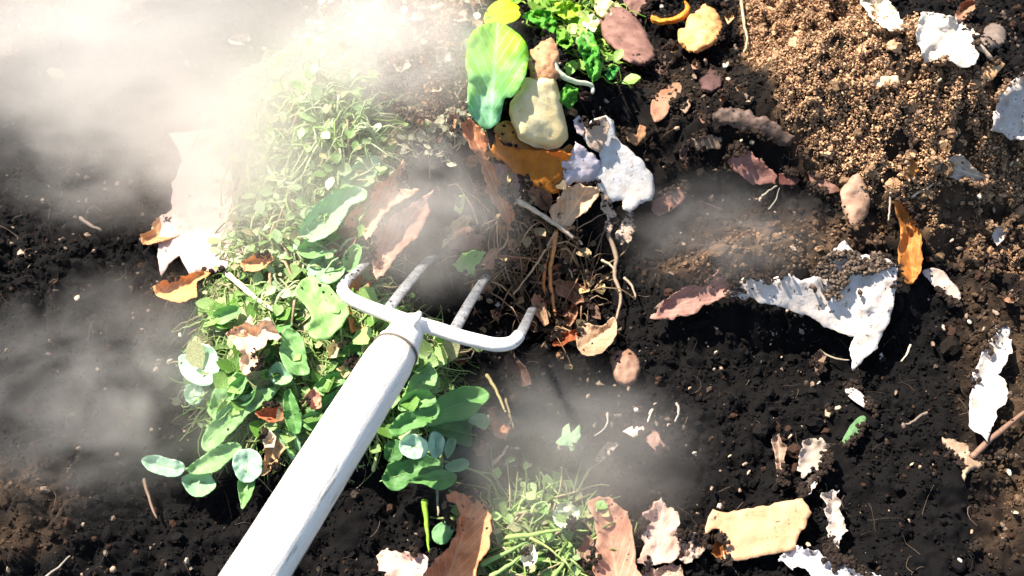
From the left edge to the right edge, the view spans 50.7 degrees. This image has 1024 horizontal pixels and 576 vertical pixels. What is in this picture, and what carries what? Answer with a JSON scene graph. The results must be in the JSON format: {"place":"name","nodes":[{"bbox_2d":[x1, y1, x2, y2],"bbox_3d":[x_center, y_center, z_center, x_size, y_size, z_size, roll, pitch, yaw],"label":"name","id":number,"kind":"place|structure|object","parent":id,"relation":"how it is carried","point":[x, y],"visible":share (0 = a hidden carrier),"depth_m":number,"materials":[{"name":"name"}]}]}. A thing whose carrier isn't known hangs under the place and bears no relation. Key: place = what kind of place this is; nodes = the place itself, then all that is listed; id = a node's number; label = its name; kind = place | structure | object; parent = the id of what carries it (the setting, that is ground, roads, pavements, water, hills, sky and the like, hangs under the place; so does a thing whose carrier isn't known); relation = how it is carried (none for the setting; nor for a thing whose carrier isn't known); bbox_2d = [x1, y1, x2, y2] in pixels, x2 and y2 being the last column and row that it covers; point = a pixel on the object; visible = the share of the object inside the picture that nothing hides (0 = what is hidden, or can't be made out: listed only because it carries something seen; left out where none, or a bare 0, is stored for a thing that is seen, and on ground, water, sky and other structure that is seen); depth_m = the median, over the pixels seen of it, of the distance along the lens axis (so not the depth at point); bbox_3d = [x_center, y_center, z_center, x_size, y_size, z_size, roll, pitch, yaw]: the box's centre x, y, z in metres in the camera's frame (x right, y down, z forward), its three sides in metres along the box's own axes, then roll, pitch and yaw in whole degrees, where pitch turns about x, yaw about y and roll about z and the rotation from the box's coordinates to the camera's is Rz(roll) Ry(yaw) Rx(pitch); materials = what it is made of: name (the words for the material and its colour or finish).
{"place":"outdoors","nodes":[
{"label":"outdoors","id":0,"kind":"place"},
{"bbox_2d":[0,0,1023,575],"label":"soil","id":1,"kind":"structure","parent":0,"point":[926,554],"depth_m":0.98,"materials":[{"name":"soil"}]},
{"bbox_2d":[140,218,179,244],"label":"dry leaf","id":2,"kind":"object","parent":1,"relation":"on","point":[150,237],"visible":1,"depth_m":1.03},
{"bbox_2d":[153,271,210,302],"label":"dry leaf","id":3,"kind":"object","parent":1,"relation":"on","point":[183,289],"visible":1,"depth_m":0.98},
{"bbox_2d":[157,129,241,275],"bbox_3d":[-0.301,-0.080,1.022,0.085,0.047,0.214,-12,58,-7],"label":"paper bag","id":4,"kind":"object","parent":1,"relation":"on","point":[196,222],"visible":0.94,"depth_m":1.03,"materials":[{"name":"paper"}]},
{"bbox_2d":[141,429,300,508],"bbox_3d":[-0.236,0.151,0.884,0.133,0.050,0.062,-11,58,-7],"label":"weed sprig","id":5,"kind":"object","parent":1,"relation":"on","point":[198,480],"visible":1,"depth_m":0.89,"materials":[{"name":"green plant"}]},
{"bbox_2d":[178,343,277,451],"bbox_3d":[-0.253,0.091,0.898,0.113,0.048,0.070,26,61,16],"label":"weed rosette","id":6,"kind":"object","parent":1,"relation":"on","point":[217,427],"visible":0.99,"depth_m":0.90,"materials":[{"name":"green plant"}]},
{"bbox_2d":[255,407,283,422],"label":"leaf scrap","id":7,"kind":"object","parent":1,"relation":"on","point":[269,415],"visible":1,"depth_m":0.87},
{"bbox_2d":[261,437,285,475],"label":"leaf scrap","id":8,"kind":"object","parent":1,"relation":"on","point":[273,453],"visible":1,"depth_m":0.88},
{"bbox_2d":[212,305,361,433],"bbox_3d":[-0.202,0.067,0.896,0.146,0.053,0.087,17,59,11],"label":"trailing weed","id":9,"kind":"object","parent":1,"relation":"on","point":[291,344],"visible":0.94,"depth_m":0.88,"materials":[{"name":"green plant"}]},
{"bbox_2d":[191,31,431,341],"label":"shredded stems","id":10,"kind":"object","parent":1,"relation":"on","point":[285,205],"visible":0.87,"depth_m":0.96,"materials":[{"name":"plant"}]},
{"bbox_2d":[240,252,273,271],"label":"leaf scrap","id":11,"kind":"object","parent":10,"relation":"on","point":[255,266],"visible":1,"depth_m":0.93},
{"bbox_2d":[297,155,379,258],"bbox_3d":[-0.147,-0.067,0.939,0.038,0.043,0.107,32,63,19],"label":"long leaf weed","id":12,"kind":"object","parent":10,"relation":"on","point":[336,205],"visible":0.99,"depth_m":0.93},
{"bbox_2d":[329,224,356,251],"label":"dry leaf","id":13,"kind":"object","parent":10,"relation":"on","point":[346,232],"visible":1,"depth_m":0.93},
{"bbox_2d":[182,254,462,472],"bbox_3d":[-0.166,0.053,0.921,0.246,0.087,0.202,0,57,0],"label":"weed foliage","id":14,"kind":"object","parent":1,"relation":"on","point":[442,354],"visible":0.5,"depth_m":0.90,"materials":[{"name":"plant"}]},
{"bbox_2d":[226,315,281,375],"bbox_3d":[-0.209,0.043,0.881,0.041,0.028,0.050,-22,60,-14],"label":"leaf scrap","id":15,"kind":"object","parent":14,"relation":"on","point":[246,337],"visible":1,"depth_m":0.88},
{"bbox_2d":[305,388,321,409],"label":"leaf scrap","id":16,"kind":"object","parent":14,"relation":"on","point":[313,394],"visible":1,"depth_m":0.87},
{"bbox_2d":[168,41,483,492],"bbox_3d":[-0.171,-0.052,0.966,0.298,0.148,0.471,0,57,0],"label":"weed tangle","id":17,"kind":"object","parent":1,"relation":"on","point":[245,430],"visible":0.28,"depth_m":0.94,"materials":[{"name":"plant"}]},
{"bbox_2d":[225,272,281,314],"bbox_3d":[-0.222,0.005,0.922,0.076,0.019,0.007,38,65,22],"label":"root","id":18,"kind":"object","parent":17,"relation":"on","point":[230,276],"visible":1,"depth_m":0.92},
{"bbox_2d":[347,268,373,332],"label":"dry leaf","id":19,"kind":"object","parent":17,"relation":"on","point":[359,280],"visible":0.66,"depth_m":0.93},
{"bbox_2d":[295,244,361,339],"bbox_3d":[-0.154,-0.003,0.918,0.053,0.036,0.126,0,57,0],"label":"broad weed","id":20,"kind":"object","parent":1,"relation":"on","point":[326,322],"visible":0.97,"depth_m":0.90,"materials":[{"name":"green plant"}]},
{"bbox_2d":[219,253,536,575],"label":"garden fork","id":21,"kind":"object","parent":1,"relation":"on","point":[278,538],"visible":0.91,"depth_m":0.75,"materials":[{"name":"paint"}]},
{"bbox_2d":[343,159,419,239],"bbox_3d":[-0.112,-0.074,0.935,0.033,0.036,0.073,37,64,21],"label":"dry leaf","id":22,"kind":"object","parent":1,"relation":"on","point":[384,200],"visible":1,"depth_m":0.94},
{"bbox_2d":[302,0,486,176],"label":"pale roots","id":23,"kind":"object","parent":1,"relation":"on","point":[421,135],"visible":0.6,"depth_m":1.02,"materials":[{"name":"plant"}]},
{"bbox_2d":[370,189,433,279],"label":"dry leaf","id":24,"kind":"object","parent":1,"relation":"on","point":[412,217],"visible":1,"depth_m":0.94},
{"bbox_2d":[376,548,427,575],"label":"paper scrap","id":25,"kind":"object","parent":1,"relation":"on","point":[393,563],"visible":1,"depth_m":0.86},
{"bbox_2d":[366,46,467,128],"bbox_3d":[-0.080,-0.185,0.975,0.103,0.021,0.107,0,57,0],"label":"dry soil sprinkle","id":26,"kind":"object","parent":1,"relation":"on","point":[457,53],"visible":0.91,"depth_m":0.98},
{"bbox_2d":[421,499,429,551],"bbox_3d":[-0.070,0.191,0.871,0.009,0.007,0.044,0,57,0],"label":"grass strand","id":27,"kind":"object","parent":1,"relation":"on","point":[424,503],"depth_m":0.87},
{"bbox_2d":[380,362,491,490],"bbox_3d":[-0.060,0.116,0.896,0.095,0.058,0.110,0,57,0],"label":"clover plant","id":28,"kind":"object","parent":1,"relation":"on","point":[451,412],"visible":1,"depth_m":0.88,"materials":[{"name":"green plant"}]},
{"bbox_2d":[431,521,453,544],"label":"green leaf","id":29,"kind":"object","parent":1,"relation":"on","point":[442,534],"visible":1,"depth_m":0.87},
{"bbox_2d":[435,46,454,63],"bbox_3d":[-0.062,-0.213,1.005,0.019,0.017,0.031,0,57,0],"label":"husk","id":30,"kind":"object","parent":1,"relation":"on","point":[442,53],"visible":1,"depth_m":1.01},
{"bbox_2d":[423,491,491,575],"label":"dry leaf","id":31,"kind":"object","parent":1,"relation":"on","point":[464,553],"visible":1,"depth_m":0.85,"materials":[{"name":"plant"}]},
{"bbox_2d":[447,226,485,253],"bbox_3d":[-0.043,-0.043,0.981,0.038,0.025,0.018,0,57,0],"label":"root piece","id":32,"kind":"object","parent":1,"relation":"on","point":[461,241],"visible":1,"depth_m":0.98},
{"bbox_2d":[441,215,471,248],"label":"dry leaf","id":33,"kind":"object","parent":32,"relation":"on","point":[459,223],"visible":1,"depth_m":0.96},
{"bbox_2d":[452,249,486,276],"bbox_3d":[-0.037,-0.024,0.986,0.016,0.021,0.033,35,63,20],"label":"green scrap","id":34,"kind":"object","parent":1,"relation":"on","point":[469,261],"visible":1,"depth_m":0.98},
{"bbox_2d":[460,118,514,226],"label":"dry leaf","id":35,"kind":"object","parent":1,"relation":"on","point":[476,138],"visible":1,"depth_m":0.95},
{"bbox_2d":[465,22,528,132],"bbox_3d":[-0.013,-0.193,0.971,0.057,0.038,0.135,0,57,0],"label":"broad leaf","id":36,"kind":"object","parent":1,"relation":"on","point":[496,59],"visible":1,"depth_m":0.97,"materials":[{"name":"plant"}]},
{"bbox_2d":[487,406,511,439],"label":"leaf scrap","id":37,"kind":"object","parent":1,"relation":"on","point":[500,429],"visible":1,"depth_m":0.91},
{"bbox_2d":[484,0,520,24],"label":"yellow leaf","id":38,"kind":"object","parent":1,"relation":"on","point":[505,12],"visible":0.92,"depth_m":1.17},
{"bbox_2d":[0,0,1023,575],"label":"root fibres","id":39,"kind":"object","parent":1,"relation":"on","point":[474,308],"visible":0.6,"depth_m":0.99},
{"bbox_2d":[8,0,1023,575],"bbox_3d":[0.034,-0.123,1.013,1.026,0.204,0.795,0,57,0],"label":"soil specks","id":40,"kind":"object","parent":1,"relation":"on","point":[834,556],"visible":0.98,"depth_m":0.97,"materials":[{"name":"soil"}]},
{"bbox_2d":[504,352,531,387],"bbox_3d":[0.004,0.075,0.950,0.018,0.014,0.038,-29,62,-17],"label":"leaf scrap","id":41,"kind":"object","parent":1,"relation":"on","point":[514,365],"visible":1,"depth_m":0.95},
{"bbox_2d":[422,130,635,368],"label":"straw litter","id":42,"kind":"object","parent":1,"relation":"on","point":[508,182],"visible":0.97,"depth_m":1.02,"materials":[{"name":"plant"}]},
{"bbox_2d":[492,163,521,204],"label":"dry leaf","id":43,"kind":"object","parent":42,"relation":"on","point":[501,169],"visible":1,"depth_m":0.98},
{"bbox_2d":[486,133,571,193],"bbox_3d":[0.016,-0.111,0.970,0.084,0.065,0.027,-8,57,-5],"label":"onion skin","id":44,"kind":"object","parent":42,"relation":"on","point":[545,168],"visible":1,"depth_m":0.98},
{"bbox_2d":[552,279,584,304],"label":"dry leaf","id":45,"kind":"object","parent":42,"relation":"on","point":[577,298],"visible":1,"depth_m":1.03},
{"bbox_2d":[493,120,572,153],"bbox_3d":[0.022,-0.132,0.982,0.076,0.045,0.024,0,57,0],"label":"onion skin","id":46,"kind":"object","parent":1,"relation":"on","point":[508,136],"visible":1,"depth_m":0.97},
{"bbox_2d":[430,447,640,575],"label":"grass clippings","id":47,"kind":"object","parent":1,"relation":"on","point":[516,516],"depth_m":0.87,"materials":[{"name":"plant"}]},
{"bbox_2d":[479,541,529,566],"bbox_3d":[-0.006,0.208,0.848,0.043,0.005,0.005,-24,60,-15],"label":"grass strand","id":48,"kind":"object","parent":47,"relation":"on","point":[485,562],"depth_m":0.84},
{"bbox_2d":[520,544,537,565],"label":"paper scrap","id":49,"kind":"object","parent":47,"relation":"on","point":[527,560],"visible":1,"depth_m":0.84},
{"bbox_2d":[505,529,587,539],"bbox_3d":[0.028,0.194,0.855,0.067,0.012,0.005,-8,57,-5],"label":"grass strand","id":50,"kind":"object","parent":47,"relation":"on","point":[520,535],"depth_m":0.85},
{"bbox_2d":[552,501,579,528],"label":"paper scrap","id":51,"kind":"object","parent":47,"relation":"on","point":[567,509],"visible":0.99,"depth_m":0.87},
{"bbox_2d":[577,534,593,564],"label":"dry leaf","id":52,"kind":"object","parent":47,"relation":"on","point":[585,544],"visible":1,"depth_m":0.87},
{"bbox_2d":[587,496,641,575],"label":"dry leaf","id":53,"kind":"object","parent":47,"relation":"on","point":[621,562],"visible":1,"depth_m":0.86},
{"bbox_2d":[509,77,567,149],"bbox_3d":[0.025,-0.159,0.983,0.054,0.047,0.059,0,57,0],"label":"vegetable bulb","id":54,"kind":"object","parent":1,"relation":"on","point":[537,116],"visible":0.99,"depth_m":0.97,"materials":[{"name":"food"}]},
{"bbox_2d":[528,37,559,79],"bbox_3d":[0.030,-0.211,0.989,0.031,0.020,0.054,0,57,0],"label":"root stub","id":55,"kind":"object","parent":54,"relation":"on","point":[543,58],"visible":1,"depth_m":0.98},
{"bbox_2d":[524,183,552,209],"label":"dry leaf","id":56,"kind":"object","parent":1,"relation":"on","point":[538,201],"visible":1,"depth_m":1.00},
{"bbox_2d":[531,294,548,325],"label":"dry leaf","id":57,"kind":"object","parent":1,"relation":"on","point":[536,300],"visible":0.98,"depth_m":1.03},
{"bbox_2d":[515,198,582,244],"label":"twig","id":58,"kind":"object","parent":1,"relation":"on","point":[526,205],"visible":1,"depth_m":0.99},
{"bbox_2d":[548,229,558,315],"bbox_3d":[0.039,-0.014,1.020,0.010,0.060,0.060,0,57,0],"label":"straw","id":59,"kind":"object","parent":1,"relation":"on","point":[552,254],"visible":1,"depth_m":1.02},
{"bbox_2d":[552,327,577,346],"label":"dry leaf","id":60,"kind":"object","parent":1,"relation":"on","point":[570,336],"visible":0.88,"depth_m":1.00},
{"bbox_2d":[556,29,573,49],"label":"lettuce scrap","id":61,"kind":"object","parent":1,"relation":"on","point":[564,40],"visible":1,"depth_m":1.03,"materials":[{"name":"green plant"}]},
{"bbox_2d":[555,423,580,450],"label":"green scrap","id":62,"kind":"object","parent":1,"relation":"on","point":[567,438],"visible":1,"depth_m":0.92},
{"bbox_2d":[559,84,577,109],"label":"lettuce scrap","id":63,"kind":"object","parent":1,"relation":"on","point":[568,95],"visible":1,"depth_m":0.99,"materials":[{"name":"green plant"}]},
{"bbox_2d":[549,183,599,240],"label":"dry leaf","id":64,"kind":"object","parent":1,"relation":"on","point":[571,204],"visible":1,"depth_m":1.00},
{"bbox_2d":[555,62,594,93],"bbox_3d":[0.055,-0.193,0.993,0.043,0.031,0.014,11,58,7],"label":"lettuce rib","id":65,"kind":"object","parent":1,"relation":"on","point":[565,77],"visible":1,"depth_m":0.99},
{"bbox_2d":[510,0,645,87],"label":"lettuce shreds","id":66,"kind":"object","parent":1,"relation":"on","point":[573,27],"visible":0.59,"depth_m":1.16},
{"bbox_2d":[521,9,556,32],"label":"lettuce scrap","id":67,"kind":"object","parent":66,"relation":"on","point":[544,19],"visible":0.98,"depth_m":1.17,"materials":[{"name":"green plant"}]},
{"bbox_2d":[554,1,581,18],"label":"lettuce scrap","id":68,"kind":"object","parent":66,"relation":"on","point":[568,9],"visible":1,"depth_m":1.19,"materials":[{"name":"green plant"}]},
{"bbox_2d":[594,0,614,17],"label":"lettuce scrap","id":69,"kind":"object","parent":66,"relation":"on","point":[602,8],"visible":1,"depth_m":1.18,"materials":[{"name":"white plant"}]},
{"bbox_2d":[562,142,600,187],"bbox_3d":[0.063,-0.112,0.999,0.030,0.032,0.041,34,63,20],"label":"shell scrap","id":70,"kind":"object","parent":1,"relation":"on","point":[582,165],"visible":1,"depth_m":1.00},
{"bbox_2d":[577,28,603,82],"bbox_3d":[0.075,-0.240,1.075,0.027,0.102,0.155,0,57,0],"label":"lettuce scrap","id":71,"kind":"object","parent":1,"relation":"on","point":[592,60],"visible":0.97,"depth_m":1.02,"materials":[{"name":"green plant"}]},
{"bbox_2d":[576,317,616,355],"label":"dry leaf","id":72,"kind":"object","parent":1,"relation":"on","point":[600,338],"visible":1,"depth_m":0.98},
{"bbox_2d":[600,193,616,232],"bbox_3d":[0.092,-0.071,1.026,0.015,0.024,0.032,-10,58,-6],"label":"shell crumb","id":73,"kind":"object","parent":1,"relation":"on","point":[608,209],"visible":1,"depth_m":1.03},
{"bbox_2d":[607,233,621,319],"bbox_3d":[0.097,-0.012,1.009,0.010,0.023,0.084,-4,57,-2],"label":"root","id":74,"kind":"object","parent":1,"relation":"on","point":[614,251],"visible":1,"depth_m":1.02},
{"bbox_2d":[584,115,654,212],"bbox_3d":[0.097,-0.114,1.011,0.078,0.057,0.052,39,65,22],"label":"eggshell","id":75,"kind":"object","parent":1,"relation":"on","point":[625,175],"visible":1,"depth_m":1.01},
{"bbox_2d":[584,116,609,151],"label":"shell scrap","id":76,"kind":"object","parent":75,"relation":"on","point":[596,136],"visible":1,"depth_m":1.00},
{"bbox_2d":[614,211,635,244],"bbox_3d":[0.110,-0.058,1.029,0.017,0.014,0.034,21,60,13],"label":"shell crumb","id":77,"kind":"object","parent":1,"relation":"on","point":[627,226],"visible":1,"depth_m":1.03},
{"bbox_2d":[610,349,640,385],"bbox_3d":[0.102,0.070,0.969,0.028,0.011,0.040,0,57,0],"label":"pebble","id":78,"kind":"object","parent":1,"relation":"on","point":[626,370],"visible":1,"depth_m":0.96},
{"bbox_2d":[599,6,654,65],"bbox_3d":[0.122,-0.268,1.137,0.049,0.041,0.124,-7,57,-5],"label":"bark flake","id":79,"kind":"object","parent":1,"relation":"on","point":[624,31],"visible":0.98,"depth_m":1.14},
{"bbox_2d":[626,125,645,145],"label":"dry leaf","id":80,"kind":"object","parent":1,"relation":"on","point":[637,139],"visible":1,"depth_m":1.03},
{"bbox_2d":[646,430,664,450],"bbox_3d":[0.121,0.130,0.919,0.014,0.003,0.024,-33,63,-19],"label":"wood chip","id":81,"kind":"object","parent":1,"relation":"on","point":[653,438],"visible":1,"depth_m":0.92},
{"bbox_2d":[635,498,680,566],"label":"dry leaf","id":82,"kind":"object","parent":1,"relation":"on","point":[661,543],"visible":1,"depth_m":0.87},
{"bbox_2d":[641,562,683,575],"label":"dry leaf","id":83,"kind":"object","parent":1,"relation":"on","point":[671,569],"visible":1,"depth_m":0.86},
{"bbox_2d":[650,82,681,121],"bbox_3d":[0.150,-0.183,1.050,0.024,0.015,0.061,21,59,13],"label":"bark flake","id":84,"kind":"object","parent":1,"relation":"on","point":[660,107],"visible":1,"depth_m":1.05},
{"bbox_2d":[651,187,685,215],"bbox_3d":[0.152,-0.085,1.042,0.041,0.014,0.016,-28,61,-17],"label":"bark flake","id":85,"kind":"object","parent":1,"relation":"on","point":[662,204],"visible":1,"depth_m":1.04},
{"bbox_2d":[650,1,690,24],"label":"orange peel","id":86,"kind":"object","parent":1,"relation":"on","point":[683,15],"visible":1,"depth_m":1.17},
{"bbox_2d":[650,269,731,319],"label":"dry leaf","id":87,"kind":"object","parent":1,"relation":"on","point":[688,300],"visible":1,"depth_m":0.98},
{"bbox_2d":[678,532,705,563],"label":"dry leaf","id":88,"kind":"object","parent":1,"relation":"on","point":[690,550],"visible":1,"depth_m":0.86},
{"bbox_2d":[678,4,722,52],"bbox_3d":[0.205,-0.279,1.166,0.044,0.020,0.086,24,60,15],"label":"seed pod","id":89,"kind":"object","parent":1,"relation":"on","point":[698,33],"visible":1,"depth_m":1.16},
{"bbox_2d":[692,135,721,149],"bbox_3d":[0.185,-0.138,1.029,0.028,0.015,0.010,0,57,0],"label":"wood piece","id":90,"kind":"object","parent":1,"relation":"on","point":[712,142],"visible":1,"depth_m":1.03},
{"bbox_2d":[699,69,721,92],"bbox_3d":[0.200,-0.210,1.089,0.023,0.066,0.095,12,58,8],"label":"bark flake","id":91,"kind":"object","parent":1,"relation":"on","point":[710,82],"visible":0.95,"depth_m":1.05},
{"bbox_2d":[726,147,776,184],"bbox_3d":[0.229,-0.115,1.026,0.051,0.030,0.017,22,60,14],"label":"bark flake","id":92,"kind":"object","parent":1,"relation":"on","point":[750,167],"visible":1,"depth_m":1.03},
{"bbox_2d":[712,106,795,146],"bbox_3d":[0.227,-0.153,1.015,0.080,0.023,0.016,17,59,11],"label":"wood piece","id":93,"kind":"object","parent":1,"relation":"on","point":[741,119],"visible":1,"depth_m":1.01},
{"bbox_2d":[703,498,811,560],"bbox_3d":[0.198,0.196,0.872,0.090,0.014,0.044,-5,57,-3],"label":"cardboard piece","id":94,"kind":"object","parent":1,"relation":"on","point":[772,529],"visible":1,"depth_m":0.87,"materials":[{"name":"cardboard"}]},
{"bbox_2d":[771,434,786,476],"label":"dry leaf","id":95,"kind":"object","parent":1,"relation":"on","point":[779,447],"visible":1,"depth_m":0.91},
{"bbox_2d":[797,437,828,478],"bbox_3d":[0.251,0.143,0.900,0.024,0.012,0.041,16,59,10],"label":"paper scrap","id":96,"kind":"object","parent":1,"relation":"on","point":[809,456],"visible":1,"depth_m":0.90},
{"bbox_2d":[730,240,898,370],"bbox_3d":[0.276,0.000,0.969,0.135,0.050,0.099,27,61,17],"label":"paper sheet","id":97,"kind":"object","parent":1,"relation":"on","point":[864,320],"visible":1,"depth_m":0.96,"materials":[{"name":"paper"}]},
{"bbox_2d":[810,249,890,301],"bbox_3d":[0.300,-0.012,0.957,0.074,0.032,0.040,0,57,0],"label":"soil sprinkle","id":98,"kind":"object","parent":97,"relation":"on","point":[856,263],"visible":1,"depth_m":0.95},
{"bbox_2d":[806,171,839,193],"bbox_3d":[0.289,-0.098,1.012,0.038,0.008,0.010,35,64,21],"label":"bark flake","id":99,"kind":"object","parent":1,"relation":"on","point":[833,188],"visible":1,"depth_m":1.01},
{"bbox_2d":[778,545,880,575],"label":"paper strip","id":100,"kind":"object","parent":1,"relation":"on","point":[808,560],"visible":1,"depth_m":0.86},
{"bbox_2d":[820,490,847,547],"bbox_3d":[0.260,0.192,0.870,0.018,0.012,0.060,0,57,0],"label":"paper strip","id":101,"kind":"object","parent":1,"relation":"on","point":[836,527],"visible":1,"depth_m":0.88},
{"bbox_2d":[842,415,865,442],"bbox_3d":[0.290,0.121,0.918,0.010,0.004,0.034,33,63,19],"label":"green shred","id":102,"kind":"object","parent":1,"relation":"on","point":[852,429],"visible":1,"depth_m":0.92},
{"bbox_2d":[840,173,869,224],"bbox_3d":[0.317,-0.081,0.996,0.028,0.027,0.038,-25,60,-15],"label":"bark flake","id":103,"kind":"object","parent":1,"relation":"on","point":[855,200],"visible":1,"depth_m":0.99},
{"bbox_2d":[845,387,868,409],"bbox_3d":[0.301,0.096,0.945,0.013,0.010,0.032,-21,59,-13],"label":"wood chip","id":104,"kind":"object","parent":1,"relation":"on","point":[856,395],"visible":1,"depth_m":0.94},
{"bbox_2d":[860,0,906,31],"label":"paper scrap","id":105,"kind":"object","parent":1,"relation":"on","point":[883,9],"visible":0.98,"depth_m":1.18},
{"bbox_2d":[894,199,922,283],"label":"dry leaf","id":106,"kind":"object","parent":1,"relation":"on","point":[910,251],"visible":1,"depth_m":0.99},
{"bbox_2d":[922,268,960,299],"bbox_3d":[0.397,-0.005,0.994,0.021,0.011,0.040,-38,65,-22],"label":"wood chip","id":107,"kind":"object","parent":1,"relation":"on","point":[940,278],"visible":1,"depth_m":0.99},
{"bbox_2d":[915,12,979,67],"bbox_3d":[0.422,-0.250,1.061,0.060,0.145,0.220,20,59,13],"label":"paper scrap","id":108,"kind":"object","parent":1,"relation":"on","point":[939,35],"visible":0.99,"depth_m":0.97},
{"bbox_2d":[932,154,986,182],"bbox_3d":[0.409,-0.109,0.990,0.066,0.033,0.013,3,57,2],"label":"paper scrap","id":109,"kind":"object","parent":1,"relation":"on","point":[967,168],"visible":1,"depth_m":0.99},
{"bbox_2d":[942,437,983,480],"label":"dry leaf","id":110,"kind":"object","parent":1,"relation":"on","point":[959,448],"visible":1,"depth_m":0.90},
{"bbox_2d":[955,0,974,20],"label":"dry leaf","id":111,"kind":"object","parent":1,"relation":"on","point":[965,5],"visible":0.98,"depth_m":1.19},
{"bbox_2d":[969,325,1012,442],"bbox_3d":[0.413,0.081,0.934,0.031,0.018,0.129,17,59,10],"label":"paper strip","id":112,"kind":"object","parent":1,"relation":"on","point":[988,395],"visible":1,"depth_m":0.93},
{"bbox_2d":[980,23,1005,51],"bbox_3d":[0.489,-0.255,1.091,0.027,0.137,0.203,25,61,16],"label":"pebble","id":113,"kind":"object","parent":1,"relation":"on","point":[995,31],"visible":0.84,"depth_m":1.16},
{"bbox_2d":[970,411,1023,458],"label":"stick","id":114,"kind":"object","parent":1,"relation":"on","point":[981,447],"visible":1,"depth_m":0.90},
{"bbox_2d":[991,72,1023,139],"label":"paper scrap","id":115,"kind":"object","parent":1,"relation":"on","point":[1007,117],"visible":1,"depth_m":0.99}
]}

